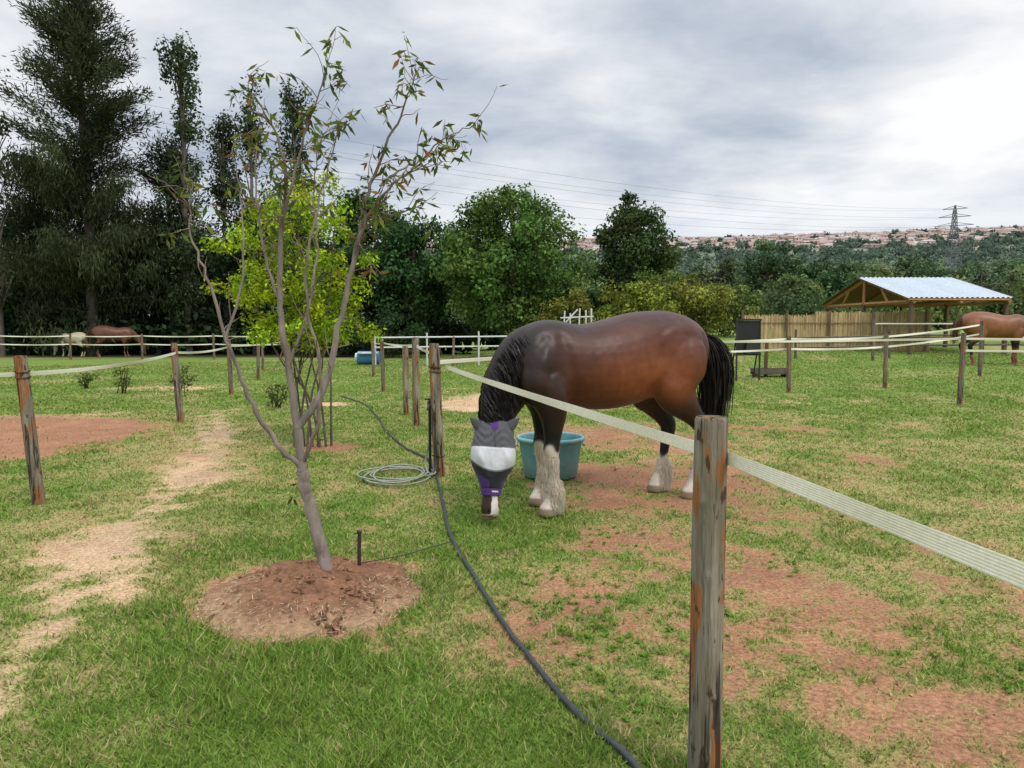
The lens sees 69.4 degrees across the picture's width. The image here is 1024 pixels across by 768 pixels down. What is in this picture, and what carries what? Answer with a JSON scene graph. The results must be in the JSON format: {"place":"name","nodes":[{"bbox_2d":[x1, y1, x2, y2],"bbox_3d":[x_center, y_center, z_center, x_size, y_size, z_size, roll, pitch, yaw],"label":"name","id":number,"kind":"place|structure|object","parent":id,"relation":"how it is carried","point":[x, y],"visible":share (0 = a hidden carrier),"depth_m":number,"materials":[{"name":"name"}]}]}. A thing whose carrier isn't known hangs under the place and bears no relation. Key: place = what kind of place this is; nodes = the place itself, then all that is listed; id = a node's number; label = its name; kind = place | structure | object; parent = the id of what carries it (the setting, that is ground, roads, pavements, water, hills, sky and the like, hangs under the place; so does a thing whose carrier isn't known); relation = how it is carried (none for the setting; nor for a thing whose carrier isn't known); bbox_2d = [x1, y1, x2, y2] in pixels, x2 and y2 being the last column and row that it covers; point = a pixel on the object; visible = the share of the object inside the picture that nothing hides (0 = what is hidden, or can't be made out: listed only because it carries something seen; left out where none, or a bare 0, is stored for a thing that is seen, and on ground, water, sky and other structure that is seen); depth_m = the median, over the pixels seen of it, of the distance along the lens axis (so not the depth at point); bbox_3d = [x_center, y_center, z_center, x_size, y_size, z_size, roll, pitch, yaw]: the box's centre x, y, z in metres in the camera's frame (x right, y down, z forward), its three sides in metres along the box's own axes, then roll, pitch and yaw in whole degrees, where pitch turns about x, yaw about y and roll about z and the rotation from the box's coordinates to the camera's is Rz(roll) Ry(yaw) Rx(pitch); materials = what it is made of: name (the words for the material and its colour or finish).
{"place":"outdoors","nodes":[
{"label":"outdoors","id":0,"kind":"place"},
{"bbox_2d":[0,329,1023,767],"bbox_3d":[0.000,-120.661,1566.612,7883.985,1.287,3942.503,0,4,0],"label":"ground","id":1,"kind":"structure","parent":0,"point":[116,537],"depth_m":4.94,"materials":[{"name":"soil"}]},
{"bbox_2d":[0,68,25,355],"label":"poplar tree","id":2,"kind":"object","parent":1,"relation":"on","point":[2,303],"visible":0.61,"depth_m":39.71,"materials":[{"name":"green plant"}]},
{"bbox_2d":[13,355,45,504],"bbox_3d":[-4.314,0.475,6.627,0.219,1.460,0.129,0,4,0],"label":"wooden fence post","id":3,"kind":"object","parent":1,"relation":"on","point":[22,376],"visible":0.96,"depth_m":6.59,"materials":[{"name":"brown wood"}]},
{"bbox_2d":[0,198,70,350],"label":"broadleaf tree","id":4,"kind":"object","parent":1,"relation":"on","point":[8,310],"visible":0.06,"depth_m":42.76,"materials":[{"name":"green plant"}]},
{"bbox_2d":[0,147,111,354],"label":"casuarina tree","id":5,"kind":"object","parent":1,"relation":"on","point":[22,228],"visible":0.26,"depth_m":40.94,"materials":[{"name":"green plant"}]},
{"bbox_2d":[69,334,71,359],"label":"wooden fence post","id":6,"kind":"object","parent":1,"relation":"on","point":[70,352],"visible":0.88,"depth_m":35.94,"materials":[{"name":"brown wood"}]},
{"bbox_2d":[54,332,89,356],"bbox_3d":[-23.449,-2.104,39.384,2.238,1.316,0.534,1,5,11],"label":"horse","id":7,"kind":"object","parent":1,"relation":"on","point":[78,340],"visible":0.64,"depth_m":39.15},
{"bbox_2d":[77,373,99,388],"bbox_3d":[-10.866,-0.095,19.052,0.673,0.473,0.536,0,4,0],"label":"sapling","id":8,"kind":"object","parent":1,"relation":"on","point":[85,379],"visible":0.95,"depth_m":18.99,"materials":[{"name":"green plant"}]},
{"bbox_2d":[0,0,187,356],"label":"casuarina tree","id":9,"kind":"object","parent":1,"relation":"on","point":[70,180],"visible":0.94,"depth_m":39.09,"materials":[{"name":"green plant"}]},
{"bbox_2d":[85,326,145,356],"bbox_3d":[-21.024,-2.269,39.284,2.834,1.667,0.676,-2,5,-21],"label":"horse","id":10,"kind":"object","parent":1,"relation":"on","point":[107,331],"visible":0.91,"depth_m":39.02},
{"bbox_2d":[112,365,132,393],"bbox_3d":[-9.263,-0.112,17.663,0.475,0.735,0.591,0,4,0],"label":"sapling","id":11,"kind":"object","parent":1,"relation":"on","point":[122,384],"visible":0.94,"depth_m":17.59,"materials":[{"name":"green plant"}]},
{"bbox_2d":[84,221,165,341],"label":"broadleaf tree","id":12,"kind":"object","parent":1,"relation":"on","point":[147,315],"visible":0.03,"depth_m":46.00,"materials":[{"name":"green plant"}]},
{"bbox_2d":[141,334,143,359],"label":"wooden fence post","id":13,"kind":"object","parent":1,"relation":"on","point":[142,357],"visible":0.89,"depth_m":35.93,"materials":[{"name":"brown wood"}]},
{"bbox_2d":[115,126,230,354],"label":"casuarina tree","id":14,"kind":"object","parent":1,"relation":"on","point":[170,301],"visible":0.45,"depth_m":41.37,"materials":[{"name":"green plant"}]},
{"bbox_2d":[171,343,183,422],"bbox_3d":[-5.536,0.037,12.239,0.179,1.438,0.129,0,4,0],"label":"wooden fence post","id":15,"kind":"object","parent":1,"relation":"on","point":[177,387],"visible":0.78,"depth_m":12.20,"materials":[{"name":"brown wood"}]},
{"bbox_2d":[168,365,197,395],"bbox_3d":[-7.511,-0.072,16.913,0.581,0.757,0.659,3,6,38],"label":"sapling","id":16,"kind":"object","parent":1,"relation":"on","point":[183,381],"visible":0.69,"depth_m":16.86,"materials":[{"name":"green plant"}]},
{"bbox_2d":[152,28,217,354],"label":"poplar tree","id":17,"kind":"object","parent":1,"relation":"on","point":[185,129],"visible":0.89,"depth_m":40.83,"materials":[{"name":"green plant"}]},
{"bbox_2d":[146,234,258,326],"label":"broadleaf tree","id":18,"kind":"object","parent":1,"relation":"on","point":[212,253],"visible":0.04,"depth_m":44.52,"materials":[{"name":"green plant"}]},
{"bbox_2d":[202,109,243,348],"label":"poplar tree","id":19,"kind":"object","parent":1,"relation":"on","point":[222,166],"visible":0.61,"depth_m":43.00,"materials":[{"name":"green plant"}]},
{"bbox_2d":[227,339,233,394],"bbox_3d":[-6.565,-0.332,17.226,0.133,1.414,0.102,0,4,0],"label":"wooden fence post","id":20,"kind":"object","parent":1,"relation":"on","point":[230,373],"visible":0.76,"depth_m":17.20,"materials":[{"name":"brown wood"}]},
{"bbox_2d":[0,341,279,376],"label":"electric fence tape","id":21,"kind":"object","parent":20,"relation":"attached to","point":[11,374],"visible":0.8,"depth_m":8.61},
{"bbox_2d":[213,69,279,353],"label":"poplar tree","id":22,"kind":"object","parent":1,"relation":"on","point":[250,126],"visible":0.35,"depth_m":42.01,"materials":[{"name":"green plant"}]},
{"bbox_2d":[257,341,259,380],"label":"wooden fence post","id":23,"kind":"object","parent":1,"relation":"on","point":[258,362],"visible":0.73,"depth_m":21.78,"materials":[{"name":"brown wood"}]},
{"bbox_2d":[261,340,264,370],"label":"wooden fence post","id":24,"kind":"object","parent":1,"relation":"on","point":[262,355],"visible":0.72,"depth_m":26.97,"materials":[{"name":"brown wood"}]},
{"bbox_2d":[208,196,342,318],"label":"broadleaf tree","id":25,"kind":"object","parent":1,"relation":"on","point":[226,260],"visible":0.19,"depth_m":41.81,"materials":[{"name":"green plant"}]},
{"bbox_2d":[264,381,289,407],"bbox_3d":[-4.560,0.218,14.557,0.419,0.558,0.611,3,5,34],"label":"sapling","id":26,"kind":"object","parent":1,"relation":"on","point":[272,395],"visible":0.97,"depth_m":14.51,"materials":[{"name":"green plant"}]},
{"bbox_2d":[199,168,386,446],"bbox_3d":[-2.879,-0.972,9.675,2.186,3.686,1.852,2,5,24],"label":"golden locust tree","id":27,"kind":"object","parent":1,"relation":"on","point":[267,332],"visible":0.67,"depth_m":9.61,"materials":[{"name":"green plant"}]},
{"bbox_2d":[273,77,317,353],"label":"poplar tree","id":28,"kind":"object","parent":1,"relation":"on","point":[293,116],"visible":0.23,"depth_m":42.88,"materials":[{"name":"green plant"}]},
{"bbox_2d":[195,556,422,646],"bbox_3d":[-1.178,1.201,4.406,1.374,0.192,1.497,0,4,0],"label":"soil mound","id":29,"kind":"object","parent":1,"relation":"on","point":[304,597],"visible":0.9,"depth_m":4.17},
{"bbox_2d":[151,26,507,570],"bbox_3d":[-1.020,-0.349,4.412,2.001,3.301,1.012,0,4,0],"label":"almond tree","id":30,"kind":"object","parent":29,"relation":"on","point":[308,498],"visible":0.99,"depth_m":4.39,"materials":[{"name":"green plant"}]},
{"bbox_2d":[292,298,374,356],"bbox_3d":[-9.344,-3.016,39.844,4.833,3.509,4.900,0,4,0],"label":"shrub","id":31,"kind":"object","parent":1,"relation":"on","point":[350,350],"visible":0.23,"depth_m":39.21,"materials":[{"name":"green plant"}]},
{"bbox_2d":[356,530,361,564],"bbox_3d":[-0.973,1.109,4.720,0.035,0.358,0.033,2,5,22],"label":"metal stake","id":32,"kind":"object","parent":1,"relation":"on","point":[359,532],"visible":0.77,"depth_m":4.71,"materials":[{"name":"metal"}]},
{"bbox_2d":[359,542,449,563],"bbox_3d":[-0.725,1.147,5.065,0.043,0.078,0.873,3,6,36],"label":"drip line","id":33,"kind":"object","parent":32,"relation":"attached to","point":[404,554],"visible":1,"depth_m":5.06,"materials":[{"name":"rubber"}]},
{"bbox_2d":[4,261,714,355],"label":"hedge","id":34,"kind":"object","parent":1,"relation":"on","point":[203,327],"visible":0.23,"depth_m":42.02,"materials":[{"name":"green plant"}]},
{"bbox_2d":[355,351,379,363],"bbox_3d":[-6.050,-1.099,30.948,1.000,0.546,0.680,0,4,0],"label":"blue feed drum","id":35,"kind":"object","parent":1,"relation":"on","point":[362,357],"visible":0.87,"depth_m":30.76,"materials":[{"name":"plastic"}]},
{"bbox_2d":[311,188,426,350],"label":"broadleaf tree","id":36,"kind":"object","parent":1,"relation":"on","point":[348,249],"visible":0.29,"depth_m":43.85,"materials":[{"name":"green plant"}]},
{"bbox_2d":[371,340,374,376],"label":"wooden fence post","id":37,"kind":"object","parent":1,"relation":"on","point":[373,359],"visible":0.79,"depth_m":23.47,"materials":[{"name":"brown wood"}]},
{"bbox_2d":[380,340,385,391],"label":"wooden fence post","id":38,"kind":"object","parent":1,"relation":"on","point":[383,385],"visible":0.88,"depth_m":18.08,"materials":[{"name":"brown wood"}]},
{"bbox_2d":[352,307,431,357],"bbox_3d":[-6.110,-2.593,37.962,4.006,2.737,4.001,0,4,0],"label":"shrub","id":39,"kind":"object","parent":1,"relation":"on","point":[389,322],"visible":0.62,"depth_m":37.44,"materials":[{"name":"green plant"}]},
{"bbox_2d":[356,442,435,485],"bbox_3d":[-1.196,0.692,7.816,0.881,0.590,0.876,4,6,43],"label":"coiled hose","id":40,"kind":"object","parent":1,"relation":"on","point":[390,481],"visible":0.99,"depth_m":7.72,"materials":[{"name":"rubber"}]},
{"bbox_2d":[402,346,408,415],"bbox_3d":[-1.930,-0.002,13.440,0.112,1.385,0.113,0,4,0],"label":"wooden fence post","id":41,"kind":"object","parent":1,"relation":"on","point":[405,381],"visible":0.88,"depth_m":13.40,"materials":[{"name":"brown wood"}]},
{"bbox_2d":[384,342,428,353],"bbox_3d":[-1.887,-0.662,13.056,0.161,0.140,10.472,-1,5,-13],"label":"electric fence tape","id":42,"kind":"object","parent":41,"relation":"attached to","point":[418,347],"visible":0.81,"depth_m":12.99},
{"bbox_2d":[360,214,468,353],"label":"broadleaf tree","id":43,"kind":"object","parent":1,"relation":"on","point":[400,279],"visible":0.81,"depth_m":41.49,"materials":[{"name":"green plant"}]},
{"bbox_2d":[412,337,419,425],"bbox_3d":[-1.550,0.019,11.938,0.122,1.555,0.121,0,4,0],"label":"wooden fence post","id":44,"kind":"object","parent":1,"relation":"on","point":[415,385],"visible":0.88,"depth_m":11.89,"materials":[{"name":"brown wood"}]},
{"bbox_2d":[425,398,432,472],"bbox_3d":[-0.864,0.596,7.982,0.137,0.880,0.138,-1,5,-18],"label":"garden tap","id":45,"kind":"object","parent":1,"relation":"on","point":[429,429],"visible":0.64,"depth_m":8.00,"materials":[{"name":"plastic"}]},
{"bbox_2d":[429,343,444,475],"bbox_3d":[-0.805,0.336,7.920,0.172,1.544,0.138,0,4,0],"label":"wooden fence post","id":46,"kind":"object","parent":1,"relation":"on","point":[435,371],"visible":0.94,"depth_m":7.87,"materials":[{"name":"brown wood"}]},
{"bbox_2d":[374,331,506,365],"bbox_3d":[-0.300,-1.500,30.325,10.669,1.703,0.570,0,4,0],"label":"white rail fence","id":47,"kind":"object","parent":1,"relation":"on","point":[427,346],"visible":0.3,"depth_m":30.26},
{"bbox_2d":[452,336,454,365],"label":"wooden fence post","id":48,"kind":"object","parent":1,"relation":"on","point":[453,346],"visible":0.77,"depth_m":29.94,"materials":[{"name":"brown wood"}]},
{"bbox_2d":[425,219,525,349],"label":"broadleaf tree","id":49,"kind":"object","parent":1,"relation":"on","point":[495,333],"visible":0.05,"depth_m":48.87,"materials":[{"name":"green plant"}]},
{"bbox_2d":[0,457,1021,756],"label":"stones","id":50,"kind":"object","parent":1,"relation":"on","point":[748,589],"visible":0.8,"depth_m":3.98,"materials":[{"name":"stone"}]},
{"bbox_2d":[0,343,1023,767],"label":"grass","id":51,"kind":"structure","parent":1,"relation":"on","point":[216,693],"depth_m":4.46,"materials":[{"name":"plant"}]},
{"bbox_2d":[341,395,641,767],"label":"water hose","id":52,"kind":"object","parent":51,"relation":"on","point":[618,747],"visible":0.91,"depth_m":3.56,"materials":[{"name":"rubber"}]},
{"bbox_2d":[428,181,601,332],"bbox_3d":[0.158,-5.780,37.597,8.810,8.943,8.429,0,4,0],"label":"oak tree","id":53,"kind":"object","parent":1,"relation":"on","point":[496,257],"visible":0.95,"depth_m":36.22,"materials":[{"name":"green plant"}]},
{"bbox_2d":[501,314,541,339],"bbox_3d":[1.049,-2.247,36.035,3.384,2.312,3.240,0,4,0],"label":"shrub","id":54,"kind":"object","parent":1,"relation":"on","point":[515,326],"visible":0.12,"depth_m":35.53,"materials":[{"name":"green plant"}]},
{"bbox_2d":[516,432,585,479],"bbox_3d":[0.410,0.765,7.883,0.734,0.430,0.732,0,4,0],"label":"water tub","id":55,"kind":"object","parent":1,"relation":"on","point":[570,449],"visible":0.72,"depth_m":7.67,"materials":[{"name":"plastic"}]},
{"bbox_2d":[535,287,602,323],"bbox_3d":[2.712,-2.814,34.085,3.390,3.303,3.361,0,4,0],"label":"shrub","id":56,"kind":"object","parent":1,"relation":"on","point":[577,297],"visible":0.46,"depth_m":33.06,"materials":[{"name":"green plant"}]},
{"bbox_2d":[560,308,592,323],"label":"white metal gate","id":57,"kind":"structure","parent":1,"relation":"on","point":[570,317],"depth_m":25.87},
{"bbox_2d":[470,311,734,519],"bbox_3d":[0.856,0.222,6.694,2.737,1.771,0.714,-2,5,-25],"label":"horse","id":58,"kind":"object","parent":1,"relation":"on","point":[658,367],"visible":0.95,"depth_m":6.32},
{"bbox_2d":[582,189,686,306],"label":"broadleaf tree","id":59,"kind":"object","parent":1,"relation":"on","point":[626,222],"visible":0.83,"depth_m":43.60,"materials":[{"name":"green plant"}]},
{"bbox_2d":[597,279,682,319],"bbox_3d":[5.636,-3.066,32.975,3.772,3.134,3.850,0,4,0],"label":"shrub","id":60,"kind":"object","parent":1,"relation":"on","point":[639,293],"visible":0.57,"depth_m":32.22,"materials":[{"name":"green plant"}]},
{"bbox_2d":[611,266,709,320],"bbox_3d":[7.155,-3.742,36.118,4.832,4.033,4.561,0,4,0],"label":"shrub","id":61,"kind":"object","parent":1,"relation":"on","point":[667,278],"visible":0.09,"depth_m":35.28,"materials":[{"name":"green plant"}]},
{"bbox_2d":[324,224,1023,330],"bbox_3d":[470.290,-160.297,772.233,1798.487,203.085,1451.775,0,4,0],"label":"distant trees","id":62,"kind":"object","parent":1,"relation":"on","point":[839,251],"visible":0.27,"depth_m":598.21,"materials":[{"name":"green plant"}]},
{"bbox_2d":[644,273,735,335],"bbox_3d":[8.169,-3.293,33.790,3.989,3.613,4.114,-3,6,-38],"label":"shrub","id":63,"kind":"object","parent":1,"relation":"on","point":[698,296],"visible":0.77,"depth_m":33.02,"materials":[{"name":"green plant"}]},
{"bbox_2d":[687,415,728,767],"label":"wooden fence post","id":64,"kind":"object","parent":1,"relation":"on","point":[708,536],"visible":1,"depth_m":2.47,"materials":[{"name":"brown wood"}]},
{"bbox_2d":[445,365,693,452],"bbox_3d":[-0.010,0.030,5.253,0.004,0.059,5.613,-1,5,-15],"label":"electric fence tape","id":65,"kind":"object","parent":64,"relation":"attached to","point":[683,443],"visible":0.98,"depth_m":3.62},
{"bbox_2d":[727,451,1023,588],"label":"electric fence tape","id":66,"kind":"object","parent":64,"relation":"attached to","point":[1005,568],"visible":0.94,"depth_m":1.60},
{"bbox_2d":[686,255,748,317],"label":"broadleaf tree","id":67,"kind":"object","parent":1,"relation":"on","point":[722,276],"visible":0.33,"depth_m":80.16,"materials":[{"name":"green plant"}]},
{"bbox_2d":[414,511,1023,736],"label":"weed plants","id":68,"kind":"object","parent":1,"relation":"on","point":[636,710],"visible":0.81,"depth_m":3.95,"materials":[{"name":"green plant"}]},
{"bbox_2d":[696,283,766,337],"bbox_3d":[11.490,-3.947,39.972,4.374,3.074,4.320,0,4,0],"label":"shrub","id":69,"kind":"object","parent":1,"relation":"on","point":[748,307],"visible":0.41,"depth_m":39.35,"materials":[{"name":"green plant"}]},
{"bbox_2d":[733,319,761,379],"bbox_3d":[6.150,-0.889,19.449,0.660,1.642,0.619,0,4,0],"label":"hay feeder board","id":70,"kind":"object","parent":1,"relation":"on","point":[748,329],"visible":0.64,"depth_m":19.23,"materials":[{"name":"plastic"}]},
{"bbox_2d":[750,343,786,377],"bbox_3d":[7.000,-0.665,20.009,0.950,0.961,0.430,0,4,0],"label":"feed trough","id":71,"kind":"object","parent":1,"relation":"on","point":[765,370],"visible":0.69,"depth_m":19.98,"materials":[{"name":"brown wood"}]},
{"bbox_2d":[735,237,816,326],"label":"broadleaf tree","id":72,"kind":"object","parent":1,"relation":"on","point":[755,273],"visible":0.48,"depth_m":88.34,"materials":[{"name":"green plant"}]},
{"bbox_2d":[786,336,790,392],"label":"wooden fence post","id":73,"kind":"object","parent":1,"relation":"on","point":[788,382],"visible":0.88,"depth_m":16.88,"materials":[{"name":"brown wood"}]},
{"bbox_2d":[758,272,829,323],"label":"broadleaf tree","id":74,"kind":"object","parent":1,"relation":"on","point":[788,284],"visible":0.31,"depth_m":70.23,"materials":[{"name":"green plant"}]},
{"bbox_2d":[796,257,868,315],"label":"broadleaf tree","id":75,"kind":"object","parent":1,"relation":"on","point":[833,278],"visible":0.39,"depth_m":82.64,"materials":[{"name":"green plant"}]},
{"bbox_2d":[742,310,930,350],"bbox_3d":[12.882,-2.039,29.734,7.442,1.862,0.871,0,4,0],"label":"reed fence","id":76,"kind":"object","parent":1,"relation":"on","point":[845,323],"visible":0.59,"depth_m":29.81,"materials":[{"name":"brown wood"}]},
{"bbox_2d":[871,318,875,360],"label":"wooden fence post","id":77,"kind":"object","parent":1,"relation":"on","point":[873,335],"visible":0.81,"depth_m":24.92,"materials":[{"name":"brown wood"}]},
{"bbox_2d":[876,323,952,323],"bbox_3d":[16.100,-2.061,24.945,7.800,0.097,0.011,0,4,0],"label":"electric fence tape","id":78,"kind":"object","parent":77,"relation":"attached to","point":[914,323],"visible":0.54,"depth_m":24.96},
{"bbox_2d":[853,263,904,312],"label":"broadleaf tree","id":79,"kind":"object","parent":1,"relation":"on","point":[881,270],"visible":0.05,"depth_m":90.57,"materials":[{"name":"green plant"}]},
{"bbox_2d":[882,334,888,387],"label":"wooden fence post","id":80,"kind":"object","parent":1,"relation":"on","point":[885,363],"visible":0.88,"depth_m":17.48,"materials":[{"name":"brown wood"}]},
{"bbox_2d":[791,329,1023,358],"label":"timber rail fence","id":81,"kind":"object","parent":1,"relation":"on","point":[795,346],"visible":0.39,"depth_m":26.02,"materials":[{"name":"brown wood"}]},
{"bbox_2d":[821,277,1011,354],"bbox_3d":[16.700,-2.849,31.515,3.900,3.402,7.962,0,4,0],"label":"open shelter","id":82,"kind":"object","parent":1,"relation":"on","point":[901,293],"visible":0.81,"depth_m":29.84,"materials":[{"name":"metal"}]},
{"bbox_2d":[881,252,952,315],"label":"broadleaf tree","id":83,"kind":"object","parent":1,"relation":"on","point":[920,270],"visible":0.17,"depth_m":94.49,"materials":[{"name":"green plant"}]},
{"bbox_2d":[892,298,956,329],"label":"broadleaf tree","id":84,"kind":"object","parent":1,"relation":"on","point":[936,319],"visible":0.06,"depth_m":68.72,"materials":[{"name":"green plant"}]},
{"bbox_2d":[957,333,965,404],"bbox_3d":[9.008,-0.242,14.825,0.120,1.560,0.103,0,4,0],"label":"wooden fence post","id":85,"kind":"object","parent":1,"relation":"on","point":[961,370],"visible":0.94,"depth_m":14.79,"materials":[{"name":"brown wood"}]},
{"bbox_2d":[966,338,1023,339],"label":"electric fence tape","id":86,"kind":"object","parent":85,"relation":"attached to","point":[994,338],"visible":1,"depth_m":14.84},
{"bbox_2d":[966,350,1023,351],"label":"electric fence tape","id":87,"kind":"object","parent":85,"relation":"attached to","point":[994,350],"visible":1,"depth_m":14.86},
{"bbox_2d":[977,321,983,375],"bbox_3d":[12.798,-0.905,20.190,0.107,1.630,0.102,0,4,0],"label":"wooden fence post","id":88,"kind":"object","parent":1,"relation":"on","point":[980,354],"visible":0.88,"depth_m":20.16,"materials":[{"name":"brown wood"}]},
{"bbox_2d":[440,324,979,363],"bbox_3d":[4.754,-1.026,15.455,18.323,0.492,3.748,-4,6,-42],"label":"electric fence tape","id":89,"kind":"object","parent":88,"relation":"attached to","point":[446,361],"visible":0.57,"depth_m":17.05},
{"bbox_2d":[729,333,979,352],"bbox_3d":[8.454,-1.008,18.050,9.644,0.429,1.235,-2,5,-19],"label":"electric fence tape","id":90,"kind":"object","parent":88,"relation":"attached to","point":[843,348],"visible":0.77,"depth_m":17.26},
{"bbox_2d":[949,261,1022,307],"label":"broadleaf tree","id":91,"kind":"object","parent":1,"relation":"on","point":[980,279],"visible":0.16,"depth_m":99.73,"materials":[{"name":"green plant"}]},
{"bbox_2d":[950,312,1023,365],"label":"horse","id":92,"kind":"object","parent":1,"relation":"on","point":[1002,326],"visible":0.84,"depth_m":23.21},
{"bbox_2d":[978,276,1023,314],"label":"broadleaf tree","id":93,"kind":"object","parent":1,"relation":"on","point":[1002,287],"visible":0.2,"depth_m":81.81,"materials":[{"name":"green plant"}]},
{"bbox_2d":[1009,278,1023,314],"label":"shrub","id":94,"kind":"object","parent":1,"relation":"on","point":[1019,286],"visible":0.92,"depth_m":33.58,"materials":[{"name":"green plant"}]},
{"bbox_2d":[0,0,1023,243],"label":"sky","id":95,"kind":"structure","parent":0,"point":[881,106],"materials":[{"name":"grey"}]},
{"bbox_2d":[10,234,1020,338],"bbox_3d":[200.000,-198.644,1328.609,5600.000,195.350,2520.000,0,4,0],"label":"hills","id":96,"kind":"structure","parent":0,"point":[712,254],"depth_m":808.56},
{"bbox_2d":[365,226,1023,256],"bbox_3d":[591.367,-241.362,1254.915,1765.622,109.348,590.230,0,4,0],"label":"hillside houses","id":97,"kind":"structure","parent":96,"relation":"on","point":[799,239],"depth_m":1143.43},
{"bbox_2d":[935,205,973,275],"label":"power pylon","id":98,"kind":"object","parent":96,"relation":"on","point":[953,220],"visible":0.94,"depth_m":394.20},
{"bbox_2d":[0,77,972,229],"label":"power lines","id":99,"kind":"object","parent":98,"relation":"attached to","point":[538,181],"visible":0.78,"depth_m":211.90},
{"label":"wooden fence post","id":100,"kind":"object","parent":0,"visible":0},
{"bbox_2d":[0,335,256,336],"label":"electric fence tape","id":101,"kind":"object","parent":100,"relation":"attached to","point":[120,336],"visible":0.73,"depth_m":35.99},
{"bbox_2d":[0,344,278,344],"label":"electric fence tape","id":102,"kind":"object","parent":100,"relation":"attached to","point":[127,344],"visible":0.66,"depth_m":36.02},
{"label":"wooden fence post","id":103,"kind":"object","parent":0,"visible":0},
{"bbox_2d":[723,337,960,342],"bbox_3d":[6.350,-0.941,15.935,5.738,0.155,0.011,2,5,22],"label":"electric fence tape","id":104,"kind":"object","parent":103,"relation":"attached to","point":[859,340],"visible":0.76,"depth_m":15.65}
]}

